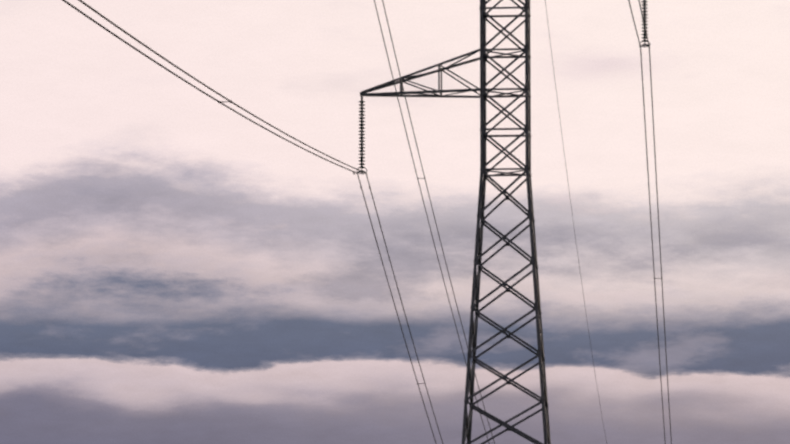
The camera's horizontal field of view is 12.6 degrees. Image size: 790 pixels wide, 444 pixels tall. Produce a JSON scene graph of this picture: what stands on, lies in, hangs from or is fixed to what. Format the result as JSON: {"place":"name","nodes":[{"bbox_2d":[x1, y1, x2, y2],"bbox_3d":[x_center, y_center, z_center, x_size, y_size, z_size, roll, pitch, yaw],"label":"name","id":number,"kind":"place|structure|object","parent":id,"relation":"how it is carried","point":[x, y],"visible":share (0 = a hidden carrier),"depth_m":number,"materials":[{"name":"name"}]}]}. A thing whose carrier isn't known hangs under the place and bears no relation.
{"place":"outdoors","nodes":[
{"label":"outdoors","id":0,"kind":"place"},
{"bbox_2d":[0,0,789,443],"label":"sky","id":1,"kind":"structure","parent":0,"point":[175,268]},
{"bbox_3d":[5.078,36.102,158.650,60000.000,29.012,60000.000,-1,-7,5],"label":"ground","id":2,"kind":"structure","parent":0,"visible":0},
{"bbox_2d":[62,0,671,443],"bbox_3d":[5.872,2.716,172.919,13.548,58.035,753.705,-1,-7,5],"label":"pylon","id":3,"kind":"object","parent":2,"relation":"on","point":[482,206],"visible":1,"depth_m":163.37,"materials":[{"name":"metal"}]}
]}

